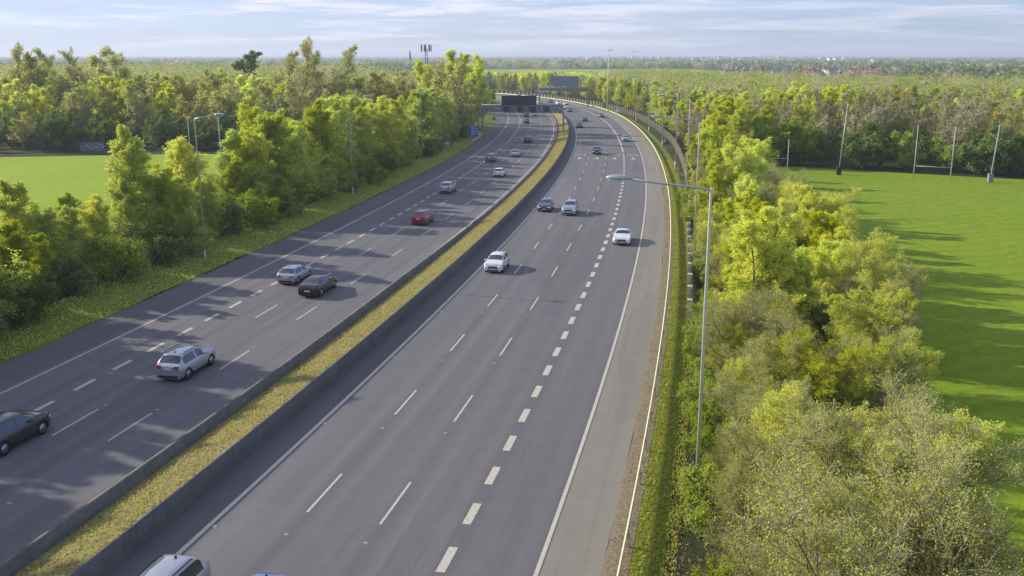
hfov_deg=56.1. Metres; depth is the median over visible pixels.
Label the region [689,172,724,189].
budding tree
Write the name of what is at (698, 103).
young lime green tree
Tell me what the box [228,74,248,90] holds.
olive woodland tree
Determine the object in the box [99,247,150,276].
hawthorn shrub
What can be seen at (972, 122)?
bare woodland tree
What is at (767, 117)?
aspen
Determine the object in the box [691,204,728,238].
budding tree
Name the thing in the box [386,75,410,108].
bare woodland tree
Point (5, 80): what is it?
olive woodland tree
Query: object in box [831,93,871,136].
olive woodland tree
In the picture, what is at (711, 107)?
young lime green tree
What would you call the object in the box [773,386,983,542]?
bush
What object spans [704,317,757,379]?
budding tree
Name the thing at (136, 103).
olive woodland tree
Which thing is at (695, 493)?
green shrub
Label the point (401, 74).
olive woodland tree
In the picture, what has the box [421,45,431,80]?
phone mast
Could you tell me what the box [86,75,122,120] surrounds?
leafing woodland tree
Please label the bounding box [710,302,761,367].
bare tree
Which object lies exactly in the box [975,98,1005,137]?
olive woodland tree
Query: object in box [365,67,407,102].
olive woodland tree
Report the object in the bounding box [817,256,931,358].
tree
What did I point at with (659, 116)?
street lamp
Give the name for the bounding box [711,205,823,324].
young lime green tree
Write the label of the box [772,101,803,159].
bare woodland tree
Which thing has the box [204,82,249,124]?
olive woodland tree
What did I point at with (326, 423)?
road studs
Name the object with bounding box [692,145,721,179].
bare woodland tree
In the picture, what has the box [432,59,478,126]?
olive woodland tree
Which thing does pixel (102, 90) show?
olive woodland tree
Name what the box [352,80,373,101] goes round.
bare woodland tree
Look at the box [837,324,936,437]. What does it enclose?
tree
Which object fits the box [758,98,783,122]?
bare woodland tree
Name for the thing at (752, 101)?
olive woodland tree
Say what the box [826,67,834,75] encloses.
house
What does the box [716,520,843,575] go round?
tree
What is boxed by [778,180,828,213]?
budding tree
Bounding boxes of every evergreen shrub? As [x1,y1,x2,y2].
[0,105,35,147]
[31,110,74,148]
[39,111,95,149]
[85,113,127,147]
[138,108,185,147]
[141,114,183,149]
[173,119,218,149]
[201,109,242,142]
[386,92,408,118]
[801,137,834,165]
[815,131,841,156]
[836,125,890,168]
[841,120,897,168]
[904,127,940,164]
[927,136,945,161]
[954,121,1016,174]
[996,132,1023,175]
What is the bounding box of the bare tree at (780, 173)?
[767,160,789,187]
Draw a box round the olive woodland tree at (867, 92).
[854,87,895,129]
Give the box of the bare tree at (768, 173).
[751,162,780,203]
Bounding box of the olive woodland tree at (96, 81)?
[79,72,104,96]
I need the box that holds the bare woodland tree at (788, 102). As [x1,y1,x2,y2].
[777,91,816,126]
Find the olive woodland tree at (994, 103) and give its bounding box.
[961,89,1007,126]
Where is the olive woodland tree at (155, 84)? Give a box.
[144,72,179,122]
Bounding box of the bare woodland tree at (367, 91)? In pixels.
[344,74,374,100]
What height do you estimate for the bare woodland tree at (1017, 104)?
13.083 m
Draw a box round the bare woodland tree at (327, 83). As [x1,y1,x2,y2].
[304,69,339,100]
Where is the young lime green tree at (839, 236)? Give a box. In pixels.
[808,225,859,324]
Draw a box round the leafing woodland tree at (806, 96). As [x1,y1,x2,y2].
[796,83,813,119]
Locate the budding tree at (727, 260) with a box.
[711,246,742,292]
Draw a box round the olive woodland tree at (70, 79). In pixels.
[52,64,86,107]
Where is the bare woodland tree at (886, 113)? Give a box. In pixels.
[866,97,901,132]
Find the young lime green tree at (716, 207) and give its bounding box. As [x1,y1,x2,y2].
[713,203,729,229]
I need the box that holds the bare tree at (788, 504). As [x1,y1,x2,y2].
[748,474,860,574]
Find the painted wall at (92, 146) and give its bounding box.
[80,142,104,150]
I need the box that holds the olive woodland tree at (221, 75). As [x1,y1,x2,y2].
[204,69,228,124]
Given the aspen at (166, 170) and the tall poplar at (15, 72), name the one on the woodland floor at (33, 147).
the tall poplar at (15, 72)
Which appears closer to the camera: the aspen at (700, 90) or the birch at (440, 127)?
the birch at (440, 127)
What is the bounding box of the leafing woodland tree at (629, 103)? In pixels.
[623,88,635,110]
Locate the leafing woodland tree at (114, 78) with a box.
[105,75,134,100]
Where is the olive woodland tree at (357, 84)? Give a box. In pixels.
[320,66,364,97]
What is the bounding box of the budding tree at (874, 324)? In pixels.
[819,268,919,371]
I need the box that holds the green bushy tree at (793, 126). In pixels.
[759,115,805,163]
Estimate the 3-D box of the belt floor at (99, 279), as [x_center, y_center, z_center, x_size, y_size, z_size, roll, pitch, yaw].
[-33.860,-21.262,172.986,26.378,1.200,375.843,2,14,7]
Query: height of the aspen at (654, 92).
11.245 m
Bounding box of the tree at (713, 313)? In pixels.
[685,282,810,377]
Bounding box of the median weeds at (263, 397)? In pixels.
[55,135,559,553]
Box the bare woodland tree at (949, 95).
[929,91,967,142]
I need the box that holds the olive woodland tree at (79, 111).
[56,86,93,131]
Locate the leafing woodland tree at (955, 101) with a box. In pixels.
[943,97,962,138]
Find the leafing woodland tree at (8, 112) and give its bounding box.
[0,91,28,144]
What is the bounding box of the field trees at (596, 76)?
[453,57,717,86]
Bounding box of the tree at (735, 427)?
[717,398,863,528]
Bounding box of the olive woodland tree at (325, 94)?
[321,88,360,102]
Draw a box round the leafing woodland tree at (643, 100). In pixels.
[637,87,653,110]
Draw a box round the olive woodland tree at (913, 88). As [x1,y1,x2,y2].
[878,82,920,140]
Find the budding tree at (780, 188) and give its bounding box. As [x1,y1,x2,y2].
[758,176,790,217]
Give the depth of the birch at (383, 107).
177.76 m
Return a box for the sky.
[0,0,1023,55]
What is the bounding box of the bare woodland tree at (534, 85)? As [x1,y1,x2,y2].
[528,77,537,92]
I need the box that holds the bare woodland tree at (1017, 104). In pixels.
[995,97,1023,139]
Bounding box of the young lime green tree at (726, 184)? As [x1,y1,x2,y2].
[716,180,735,202]
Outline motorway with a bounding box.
[0,99,555,562]
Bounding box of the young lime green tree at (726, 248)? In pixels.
[720,213,774,291]
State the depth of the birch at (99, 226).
85.58 m
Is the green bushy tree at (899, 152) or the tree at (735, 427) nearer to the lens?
the tree at (735, 427)
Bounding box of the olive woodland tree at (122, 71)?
[92,67,130,82]
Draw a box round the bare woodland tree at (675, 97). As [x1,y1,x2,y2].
[662,86,683,106]
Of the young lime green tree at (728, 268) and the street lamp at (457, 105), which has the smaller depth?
the young lime green tree at (728, 268)
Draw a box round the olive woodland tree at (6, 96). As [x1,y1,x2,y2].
[0,84,22,136]
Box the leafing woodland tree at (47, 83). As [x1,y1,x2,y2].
[34,72,63,114]
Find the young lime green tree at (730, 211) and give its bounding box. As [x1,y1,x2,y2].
[718,195,761,242]
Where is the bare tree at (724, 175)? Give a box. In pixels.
[688,161,733,200]
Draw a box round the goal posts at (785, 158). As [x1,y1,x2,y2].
[775,143,788,169]
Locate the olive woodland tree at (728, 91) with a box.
[717,81,747,97]
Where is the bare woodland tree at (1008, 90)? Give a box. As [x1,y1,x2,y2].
[1002,86,1012,97]
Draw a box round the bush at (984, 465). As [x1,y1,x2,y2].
[804,368,1023,555]
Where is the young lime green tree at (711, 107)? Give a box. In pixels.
[700,99,722,115]
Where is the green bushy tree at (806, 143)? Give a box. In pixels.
[777,120,825,163]
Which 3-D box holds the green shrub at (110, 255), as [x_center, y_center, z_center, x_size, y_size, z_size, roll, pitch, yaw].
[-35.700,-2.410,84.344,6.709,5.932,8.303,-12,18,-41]
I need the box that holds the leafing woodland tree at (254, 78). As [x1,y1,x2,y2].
[245,73,265,107]
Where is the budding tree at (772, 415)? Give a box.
[724,379,881,519]
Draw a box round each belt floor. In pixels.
[3,113,478,320]
[616,112,819,575]
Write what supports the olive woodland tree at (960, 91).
on the woodland floor at (848, 164)
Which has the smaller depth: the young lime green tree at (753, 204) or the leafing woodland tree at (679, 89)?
the young lime green tree at (753, 204)
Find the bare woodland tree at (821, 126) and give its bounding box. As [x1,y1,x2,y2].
[805,114,832,142]
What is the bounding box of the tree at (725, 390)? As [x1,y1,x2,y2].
[687,359,787,456]
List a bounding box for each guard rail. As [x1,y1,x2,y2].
[497,93,608,110]
[610,111,671,484]
[617,479,637,575]
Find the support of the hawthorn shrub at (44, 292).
on the belt floor at (99, 279)
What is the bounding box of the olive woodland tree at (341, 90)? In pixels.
[328,80,363,98]
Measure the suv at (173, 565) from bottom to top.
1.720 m
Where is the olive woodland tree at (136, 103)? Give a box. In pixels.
[119,83,153,136]
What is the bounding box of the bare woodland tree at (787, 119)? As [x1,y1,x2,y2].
[778,111,794,162]
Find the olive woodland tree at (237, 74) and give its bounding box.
[229,72,240,83]
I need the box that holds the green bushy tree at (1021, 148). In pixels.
[980,128,1023,173]
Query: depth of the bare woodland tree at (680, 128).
222.79 m
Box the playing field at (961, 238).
[732,166,1023,575]
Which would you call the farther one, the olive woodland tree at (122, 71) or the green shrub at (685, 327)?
the olive woodland tree at (122, 71)
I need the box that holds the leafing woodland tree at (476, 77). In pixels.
[459,53,493,122]
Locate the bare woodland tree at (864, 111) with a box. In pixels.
[848,93,872,132]
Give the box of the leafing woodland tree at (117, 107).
[105,79,135,132]
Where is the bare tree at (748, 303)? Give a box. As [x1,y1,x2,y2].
[735,289,799,332]
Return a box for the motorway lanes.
[186,94,646,575]
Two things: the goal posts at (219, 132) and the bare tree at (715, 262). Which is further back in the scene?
the goal posts at (219, 132)
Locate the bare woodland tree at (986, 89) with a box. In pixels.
[979,83,1008,105]
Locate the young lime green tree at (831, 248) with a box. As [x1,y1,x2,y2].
[792,239,848,337]
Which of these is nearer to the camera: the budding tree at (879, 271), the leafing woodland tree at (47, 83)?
the budding tree at (879, 271)
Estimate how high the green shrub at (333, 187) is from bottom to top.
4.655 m
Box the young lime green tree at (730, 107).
[696,100,737,146]
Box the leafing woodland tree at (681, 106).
[672,102,696,137]
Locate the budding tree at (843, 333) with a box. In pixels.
[790,324,879,432]
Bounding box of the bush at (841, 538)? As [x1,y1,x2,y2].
[792,426,1023,575]
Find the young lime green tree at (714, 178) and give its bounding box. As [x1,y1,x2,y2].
[693,155,738,216]
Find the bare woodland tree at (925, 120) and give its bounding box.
[899,91,937,141]
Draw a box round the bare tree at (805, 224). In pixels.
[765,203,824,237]
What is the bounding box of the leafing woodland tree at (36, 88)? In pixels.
[25,83,55,138]
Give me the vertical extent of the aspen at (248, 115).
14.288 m
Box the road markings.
[0,95,646,575]
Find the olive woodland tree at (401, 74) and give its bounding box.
[384,67,416,93]
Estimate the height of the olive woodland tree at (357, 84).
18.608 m
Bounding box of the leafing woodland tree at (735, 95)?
[724,93,739,102]
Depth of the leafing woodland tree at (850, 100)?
214.94 m
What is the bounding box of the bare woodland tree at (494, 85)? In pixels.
[490,76,495,88]
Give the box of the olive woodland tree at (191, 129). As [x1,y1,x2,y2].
[179,116,201,143]
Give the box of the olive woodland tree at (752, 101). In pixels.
[749,93,768,108]
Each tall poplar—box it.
[0,41,30,96]
[31,47,57,76]
[57,46,84,100]
[103,45,133,84]
[277,50,300,102]
[283,36,320,99]
[306,48,331,94]
[336,44,358,79]
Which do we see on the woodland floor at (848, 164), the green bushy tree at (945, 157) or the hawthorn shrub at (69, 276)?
the green bushy tree at (945, 157)
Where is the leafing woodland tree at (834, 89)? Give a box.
[832,84,849,140]
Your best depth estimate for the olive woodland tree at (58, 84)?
248.63 m
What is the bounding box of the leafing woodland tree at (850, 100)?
[831,89,855,146]
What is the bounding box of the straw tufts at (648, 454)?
[610,160,707,575]
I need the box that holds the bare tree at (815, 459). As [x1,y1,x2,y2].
[747,442,942,571]
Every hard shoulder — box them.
[0,113,506,389]
[105,113,577,575]
[537,98,663,575]
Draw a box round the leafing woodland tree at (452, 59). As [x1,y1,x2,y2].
[439,48,471,98]
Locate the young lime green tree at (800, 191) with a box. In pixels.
[777,184,821,223]
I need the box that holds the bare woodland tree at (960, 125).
[934,98,974,147]
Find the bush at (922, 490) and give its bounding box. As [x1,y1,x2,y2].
[713,397,1023,575]
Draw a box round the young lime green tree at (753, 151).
[721,137,772,197]
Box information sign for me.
[469,125,477,136]
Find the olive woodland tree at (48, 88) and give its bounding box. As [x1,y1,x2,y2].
[25,83,60,115]
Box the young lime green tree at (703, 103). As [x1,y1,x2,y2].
[696,97,718,127]
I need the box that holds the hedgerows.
[0,56,1023,82]
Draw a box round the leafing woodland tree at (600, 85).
[595,82,602,102]
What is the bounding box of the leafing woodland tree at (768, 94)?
[764,90,784,104]
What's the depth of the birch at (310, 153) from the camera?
134.47 m
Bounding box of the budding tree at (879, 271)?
[814,231,906,312]
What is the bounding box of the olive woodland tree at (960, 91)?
[949,85,985,116]
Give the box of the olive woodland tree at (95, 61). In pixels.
[82,45,129,98]
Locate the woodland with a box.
[0,59,1023,115]
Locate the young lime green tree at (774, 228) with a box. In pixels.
[764,220,798,257]
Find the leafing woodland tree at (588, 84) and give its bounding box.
[580,79,592,98]
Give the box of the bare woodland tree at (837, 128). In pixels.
[811,89,849,155]
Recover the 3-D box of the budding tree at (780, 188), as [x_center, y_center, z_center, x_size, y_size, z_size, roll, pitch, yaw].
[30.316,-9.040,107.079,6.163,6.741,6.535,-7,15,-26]
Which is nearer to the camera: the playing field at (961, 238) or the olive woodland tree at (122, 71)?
the playing field at (961, 238)
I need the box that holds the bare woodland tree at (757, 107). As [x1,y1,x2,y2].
[751,97,778,125]
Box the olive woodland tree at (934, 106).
[919,92,944,137]
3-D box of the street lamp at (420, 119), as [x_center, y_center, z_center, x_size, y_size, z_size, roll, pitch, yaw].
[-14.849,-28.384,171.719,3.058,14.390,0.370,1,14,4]
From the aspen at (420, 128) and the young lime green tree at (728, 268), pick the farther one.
the aspen at (420, 128)
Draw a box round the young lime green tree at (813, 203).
[794,192,828,232]
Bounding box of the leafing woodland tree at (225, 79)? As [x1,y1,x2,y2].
[215,67,234,101]
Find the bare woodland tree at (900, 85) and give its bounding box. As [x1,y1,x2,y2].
[898,83,924,109]
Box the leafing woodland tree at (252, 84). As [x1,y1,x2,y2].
[235,74,265,122]
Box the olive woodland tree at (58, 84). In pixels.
[45,72,97,128]
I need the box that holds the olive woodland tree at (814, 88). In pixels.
[799,86,821,106]
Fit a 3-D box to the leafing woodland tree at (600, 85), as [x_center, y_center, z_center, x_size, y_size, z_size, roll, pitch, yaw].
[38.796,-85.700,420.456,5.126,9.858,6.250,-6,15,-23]
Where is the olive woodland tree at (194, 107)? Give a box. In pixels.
[175,94,211,129]
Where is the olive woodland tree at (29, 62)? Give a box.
[16,49,66,114]
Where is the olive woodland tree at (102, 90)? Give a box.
[95,82,131,139]
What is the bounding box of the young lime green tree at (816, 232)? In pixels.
[782,210,840,252]
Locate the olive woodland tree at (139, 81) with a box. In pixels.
[132,72,151,127]
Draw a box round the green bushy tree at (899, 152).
[885,129,927,169]
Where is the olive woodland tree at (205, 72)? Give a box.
[198,67,214,81]
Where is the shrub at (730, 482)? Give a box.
[694,435,831,575]
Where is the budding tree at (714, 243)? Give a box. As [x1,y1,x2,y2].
[687,218,731,261]
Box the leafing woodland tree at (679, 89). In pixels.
[674,88,684,98]
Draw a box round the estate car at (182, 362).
[156,344,215,379]
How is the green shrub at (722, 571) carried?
on the belt floor at (694, 546)
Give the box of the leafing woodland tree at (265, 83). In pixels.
[257,76,285,102]
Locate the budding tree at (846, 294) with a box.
[831,275,877,330]
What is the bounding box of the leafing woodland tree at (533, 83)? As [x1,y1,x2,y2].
[529,76,537,93]
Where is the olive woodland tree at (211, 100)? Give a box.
[200,83,240,125]
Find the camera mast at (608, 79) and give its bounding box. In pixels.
[607,49,611,109]
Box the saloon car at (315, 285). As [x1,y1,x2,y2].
[298,274,336,295]
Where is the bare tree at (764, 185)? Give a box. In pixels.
[720,173,778,205]
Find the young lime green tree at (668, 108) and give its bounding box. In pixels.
[654,91,673,129]
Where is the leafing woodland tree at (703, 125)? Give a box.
[695,115,711,153]
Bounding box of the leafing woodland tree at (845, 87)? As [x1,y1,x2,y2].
[829,83,855,146]
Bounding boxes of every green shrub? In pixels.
[0,276,36,330]
[71,225,151,285]
[142,213,213,254]
[180,219,218,252]
[183,209,230,240]
[227,186,279,230]
[266,193,305,217]
[297,164,338,202]
[304,177,334,201]
[343,155,390,185]
[369,146,395,171]
[411,148,422,159]
[435,139,445,150]
[439,133,454,144]
[446,125,459,141]
[665,460,757,547]
[672,368,737,419]
[675,183,700,201]
[676,396,741,464]
[678,200,712,225]
[680,190,699,208]
[681,318,712,340]
[681,326,716,364]
[683,184,694,199]
[683,204,704,228]
[683,555,739,575]
[685,288,723,328]
[686,241,710,261]
[686,454,723,485]
[687,256,717,283]
[688,355,724,385]
[693,287,721,303]
[695,275,726,299]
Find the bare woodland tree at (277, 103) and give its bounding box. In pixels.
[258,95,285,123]
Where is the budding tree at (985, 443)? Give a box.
[837,407,1023,573]
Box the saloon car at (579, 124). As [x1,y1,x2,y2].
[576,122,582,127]
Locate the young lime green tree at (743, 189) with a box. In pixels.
[722,175,760,212]
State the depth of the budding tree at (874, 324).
56.67 m
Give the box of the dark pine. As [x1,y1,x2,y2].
[230,50,262,78]
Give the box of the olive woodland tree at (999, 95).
[984,85,1023,121]
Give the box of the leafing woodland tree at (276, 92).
[269,79,299,120]
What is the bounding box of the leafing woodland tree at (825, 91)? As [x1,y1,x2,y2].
[806,85,836,120]
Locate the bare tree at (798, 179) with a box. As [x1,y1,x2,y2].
[770,169,811,203]
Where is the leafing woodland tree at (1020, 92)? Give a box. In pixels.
[1004,88,1023,120]
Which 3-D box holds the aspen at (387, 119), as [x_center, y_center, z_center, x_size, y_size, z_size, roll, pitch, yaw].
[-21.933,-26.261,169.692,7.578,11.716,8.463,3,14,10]
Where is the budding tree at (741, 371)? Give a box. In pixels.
[703,354,775,417]
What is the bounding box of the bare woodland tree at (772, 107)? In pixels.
[756,98,783,121]
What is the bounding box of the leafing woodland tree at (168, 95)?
[150,86,184,121]
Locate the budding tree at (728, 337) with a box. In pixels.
[705,310,772,368]
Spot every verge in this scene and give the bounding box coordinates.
[0,113,496,362]
[499,94,686,575]
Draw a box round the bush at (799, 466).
[732,429,928,575]
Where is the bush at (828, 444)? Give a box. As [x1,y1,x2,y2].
[757,365,994,557]
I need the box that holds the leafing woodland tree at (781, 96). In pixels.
[771,92,794,118]
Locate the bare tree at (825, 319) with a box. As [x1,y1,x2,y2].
[797,281,863,349]
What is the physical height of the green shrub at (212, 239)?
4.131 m
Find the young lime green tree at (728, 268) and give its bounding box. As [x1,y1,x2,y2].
[717,262,751,303]
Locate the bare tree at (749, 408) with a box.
[732,373,828,449]
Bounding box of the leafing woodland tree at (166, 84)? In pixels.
[147,80,181,116]
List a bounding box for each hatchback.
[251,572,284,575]
[277,264,311,283]
[484,251,509,271]
[493,168,506,176]
[511,149,520,156]
[537,198,553,211]
[621,135,629,141]
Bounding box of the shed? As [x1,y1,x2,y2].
[537,66,560,68]
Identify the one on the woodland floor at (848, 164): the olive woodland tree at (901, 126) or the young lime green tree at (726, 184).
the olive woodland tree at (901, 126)
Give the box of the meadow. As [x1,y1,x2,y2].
[0,154,271,235]
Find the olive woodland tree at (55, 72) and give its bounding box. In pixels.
[51,69,92,126]
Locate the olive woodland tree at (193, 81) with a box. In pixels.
[168,75,200,115]
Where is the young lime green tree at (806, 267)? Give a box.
[778,254,824,336]
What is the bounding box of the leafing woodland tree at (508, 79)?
[503,75,511,90]
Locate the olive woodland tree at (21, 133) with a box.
[6,111,33,150]
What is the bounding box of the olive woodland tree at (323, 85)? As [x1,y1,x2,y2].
[304,81,335,102]
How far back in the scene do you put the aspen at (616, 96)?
390.48 m
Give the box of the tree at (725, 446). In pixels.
[702,417,776,490]
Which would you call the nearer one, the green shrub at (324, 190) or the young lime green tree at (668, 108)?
the green shrub at (324, 190)
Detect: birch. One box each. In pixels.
[0,178,59,264]
[0,218,43,297]
[26,205,82,264]
[26,232,61,287]
[50,204,100,284]
[52,191,81,250]
[88,218,113,277]
[101,121,179,238]
[105,177,155,247]
[139,172,201,236]
[141,162,178,214]
[169,174,203,225]
[202,128,262,202]
[212,159,253,205]
[238,156,286,209]
[247,114,298,199]
[248,107,329,194]
[267,174,298,212]
[295,120,323,168]
[300,96,356,184]
[301,113,345,175]
[317,152,350,189]
[332,102,376,156]
[334,129,370,171]
[347,105,377,162]
[354,97,369,106]
[378,104,406,150]
[399,90,416,121]
[404,87,445,139]
[413,99,452,134]
[428,92,457,135]
[437,94,461,126]
[488,89,500,115]
[496,75,508,90]
[526,73,537,89]
[532,72,538,90]
[612,77,624,105]
[614,78,630,108]
[646,87,669,125]
[666,101,683,138]
[670,82,678,92]
[685,89,701,134]
[747,114,779,152]
[757,94,770,106]
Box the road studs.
[6,123,606,543]
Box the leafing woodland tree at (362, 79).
[346,77,372,99]
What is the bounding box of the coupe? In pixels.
[612,228,632,244]
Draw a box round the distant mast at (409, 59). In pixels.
[409,51,410,73]
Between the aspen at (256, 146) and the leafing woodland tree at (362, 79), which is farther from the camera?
the leafing woodland tree at (362, 79)
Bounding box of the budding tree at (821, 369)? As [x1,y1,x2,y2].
[751,325,884,432]
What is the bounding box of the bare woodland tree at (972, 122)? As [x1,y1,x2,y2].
[948,102,989,164]
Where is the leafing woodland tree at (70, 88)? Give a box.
[60,75,84,130]
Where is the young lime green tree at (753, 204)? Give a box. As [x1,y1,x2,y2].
[739,198,770,214]
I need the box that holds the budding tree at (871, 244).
[845,227,905,288]
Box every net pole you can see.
[836,102,848,174]
[987,125,999,181]
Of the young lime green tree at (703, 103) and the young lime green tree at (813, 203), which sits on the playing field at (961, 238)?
the young lime green tree at (813, 203)
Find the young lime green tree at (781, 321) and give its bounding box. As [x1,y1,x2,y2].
[761,310,797,343]
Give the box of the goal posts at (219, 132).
[187,117,220,150]
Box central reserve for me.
[13,96,567,575]
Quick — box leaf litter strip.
[496,94,672,575]
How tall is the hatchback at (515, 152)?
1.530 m
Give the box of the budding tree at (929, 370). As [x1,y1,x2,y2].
[874,324,947,419]
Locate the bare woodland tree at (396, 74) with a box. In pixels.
[372,72,398,94]
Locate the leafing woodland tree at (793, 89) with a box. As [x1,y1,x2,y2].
[785,80,801,101]
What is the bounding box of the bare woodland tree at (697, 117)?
[695,116,714,151]
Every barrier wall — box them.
[0,98,559,575]
[68,103,568,575]
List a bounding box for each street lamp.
[194,113,224,265]
[349,95,369,197]
[420,88,435,168]
[457,84,470,150]
[606,174,712,509]
[637,79,650,132]
[649,83,664,147]
[652,115,699,271]
[654,89,677,169]
[658,94,690,202]
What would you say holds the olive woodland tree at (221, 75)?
on the woodland floor at (33, 147)
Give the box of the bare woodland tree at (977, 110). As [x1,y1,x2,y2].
[956,94,992,133]
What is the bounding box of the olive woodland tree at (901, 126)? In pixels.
[888,97,918,140]
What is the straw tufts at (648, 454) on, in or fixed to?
on the verge at (663, 154)
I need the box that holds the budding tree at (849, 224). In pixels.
[797,204,862,253]
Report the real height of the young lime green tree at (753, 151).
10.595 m
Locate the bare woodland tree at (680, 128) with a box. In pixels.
[672,104,695,144]
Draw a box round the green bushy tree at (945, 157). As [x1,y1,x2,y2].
[930,136,973,171]
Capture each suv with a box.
[136,554,210,575]
[411,209,433,224]
[439,181,455,192]
[485,153,496,161]
[523,118,529,122]
[524,136,532,142]
[561,199,578,214]
[592,146,601,154]
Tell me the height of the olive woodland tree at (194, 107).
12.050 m
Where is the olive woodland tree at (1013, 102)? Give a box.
[1002,97,1023,131]
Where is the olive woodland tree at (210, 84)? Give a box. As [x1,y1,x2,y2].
[192,71,221,124]
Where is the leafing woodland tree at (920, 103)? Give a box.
[906,88,930,130]
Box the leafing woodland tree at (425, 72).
[412,59,439,89]
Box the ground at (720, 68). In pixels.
[0,56,1023,555]
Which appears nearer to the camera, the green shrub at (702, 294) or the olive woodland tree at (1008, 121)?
the green shrub at (702, 294)
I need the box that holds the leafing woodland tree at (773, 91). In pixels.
[764,87,781,101]
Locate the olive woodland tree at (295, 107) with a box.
[283,83,314,121]
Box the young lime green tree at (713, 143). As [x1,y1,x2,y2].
[688,125,739,178]
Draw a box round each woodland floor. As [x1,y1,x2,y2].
[0,105,299,155]
[640,109,1023,177]
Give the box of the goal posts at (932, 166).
[913,125,955,182]
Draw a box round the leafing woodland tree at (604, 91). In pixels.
[602,82,612,103]
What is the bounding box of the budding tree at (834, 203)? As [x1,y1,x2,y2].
[788,186,867,237]
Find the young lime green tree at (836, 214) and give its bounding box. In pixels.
[804,211,855,253]
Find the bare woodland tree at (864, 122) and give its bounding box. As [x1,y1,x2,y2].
[845,106,884,163]
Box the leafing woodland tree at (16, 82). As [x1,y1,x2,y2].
[1,78,24,123]
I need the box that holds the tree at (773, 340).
[746,310,882,428]
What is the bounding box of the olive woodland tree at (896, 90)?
[872,81,905,133]
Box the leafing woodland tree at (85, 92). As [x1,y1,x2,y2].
[76,79,103,136]
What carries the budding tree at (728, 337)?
on the belt floor at (694, 546)
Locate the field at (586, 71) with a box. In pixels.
[435,69,834,86]
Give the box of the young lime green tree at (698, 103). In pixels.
[692,99,706,115]
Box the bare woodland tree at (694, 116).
[684,100,710,135]
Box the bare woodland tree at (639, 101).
[635,89,650,113]
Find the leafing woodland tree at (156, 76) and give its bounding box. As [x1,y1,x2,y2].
[146,71,165,110]
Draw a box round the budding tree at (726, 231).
[715,205,779,255]
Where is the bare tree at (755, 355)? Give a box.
[720,336,823,391]
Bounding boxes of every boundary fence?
[491,91,635,116]
[636,113,691,261]
[687,252,692,321]
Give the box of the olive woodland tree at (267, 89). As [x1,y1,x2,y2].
[256,72,282,110]
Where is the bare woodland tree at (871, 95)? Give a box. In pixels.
[867,90,906,134]
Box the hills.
[261,53,1023,55]
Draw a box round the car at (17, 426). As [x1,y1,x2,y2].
[0,410,50,455]
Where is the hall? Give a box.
[846,68,884,75]
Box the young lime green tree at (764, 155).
[759,149,773,172]
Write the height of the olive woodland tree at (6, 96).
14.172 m
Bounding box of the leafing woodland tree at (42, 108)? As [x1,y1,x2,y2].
[22,87,57,133]
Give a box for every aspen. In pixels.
[0,237,31,290]
[76,193,128,273]
[149,162,187,214]
[162,135,226,213]
[185,177,224,235]
[220,129,275,199]
[235,102,286,186]
[276,119,322,198]
[281,117,326,194]
[311,93,366,160]
[317,106,355,174]
[342,94,386,155]
[359,97,375,107]
[363,102,387,144]
[373,106,407,163]
[375,95,407,146]
[387,95,406,144]
[401,116,424,153]
[409,110,438,133]
[426,87,454,129]
[447,97,460,126]
[467,114,473,124]
[485,70,493,90]
[495,73,504,90]
[512,74,519,89]
[520,77,526,91]
[538,76,545,92]
[542,72,554,93]
[571,73,585,95]
[585,76,596,100]
[594,76,605,86]
[601,78,616,104]
[611,84,622,106]
[618,80,631,107]
[627,80,643,113]
[649,85,658,111]
[684,133,701,170]
[691,87,707,98]
[692,106,705,131]
[701,91,716,101]
[702,111,729,147]
[710,86,722,95]
[717,93,727,101]
[719,106,757,143]
[722,98,749,120]
[723,133,736,145]
[732,135,746,169]
[737,91,751,109]
[741,101,759,129]
[758,104,778,139]
[759,137,779,166]
[765,94,775,108]
[791,102,815,130]
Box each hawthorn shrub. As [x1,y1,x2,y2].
[0,272,60,328]
[0,289,8,333]
[28,253,99,299]
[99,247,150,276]
[112,219,190,267]
[207,194,243,237]
[241,201,283,226]
[273,186,304,202]
[335,165,368,189]
[361,151,396,173]
[414,135,442,153]
[416,139,435,157]
[443,129,454,144]
[455,119,470,138]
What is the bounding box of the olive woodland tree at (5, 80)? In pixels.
[0,77,24,99]
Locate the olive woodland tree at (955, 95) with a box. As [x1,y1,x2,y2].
[944,86,981,122]
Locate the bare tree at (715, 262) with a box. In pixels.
[703,240,730,290]
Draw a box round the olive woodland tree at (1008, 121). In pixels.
[987,103,1023,139]
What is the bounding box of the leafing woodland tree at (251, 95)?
[240,84,260,128]
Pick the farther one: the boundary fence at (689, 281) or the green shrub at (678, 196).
the green shrub at (678, 196)
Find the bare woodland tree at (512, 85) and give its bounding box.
[507,78,516,90]
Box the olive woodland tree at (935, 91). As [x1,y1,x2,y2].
[921,86,940,119]
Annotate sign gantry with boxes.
[481,95,564,135]
[539,76,588,106]
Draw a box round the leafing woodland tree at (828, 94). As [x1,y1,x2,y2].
[809,86,840,137]
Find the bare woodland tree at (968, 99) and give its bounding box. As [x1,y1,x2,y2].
[953,93,978,125]
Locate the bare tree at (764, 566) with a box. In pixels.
[744,548,808,575]
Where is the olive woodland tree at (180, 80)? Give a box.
[170,72,200,116]
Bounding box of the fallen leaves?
[606,186,671,572]

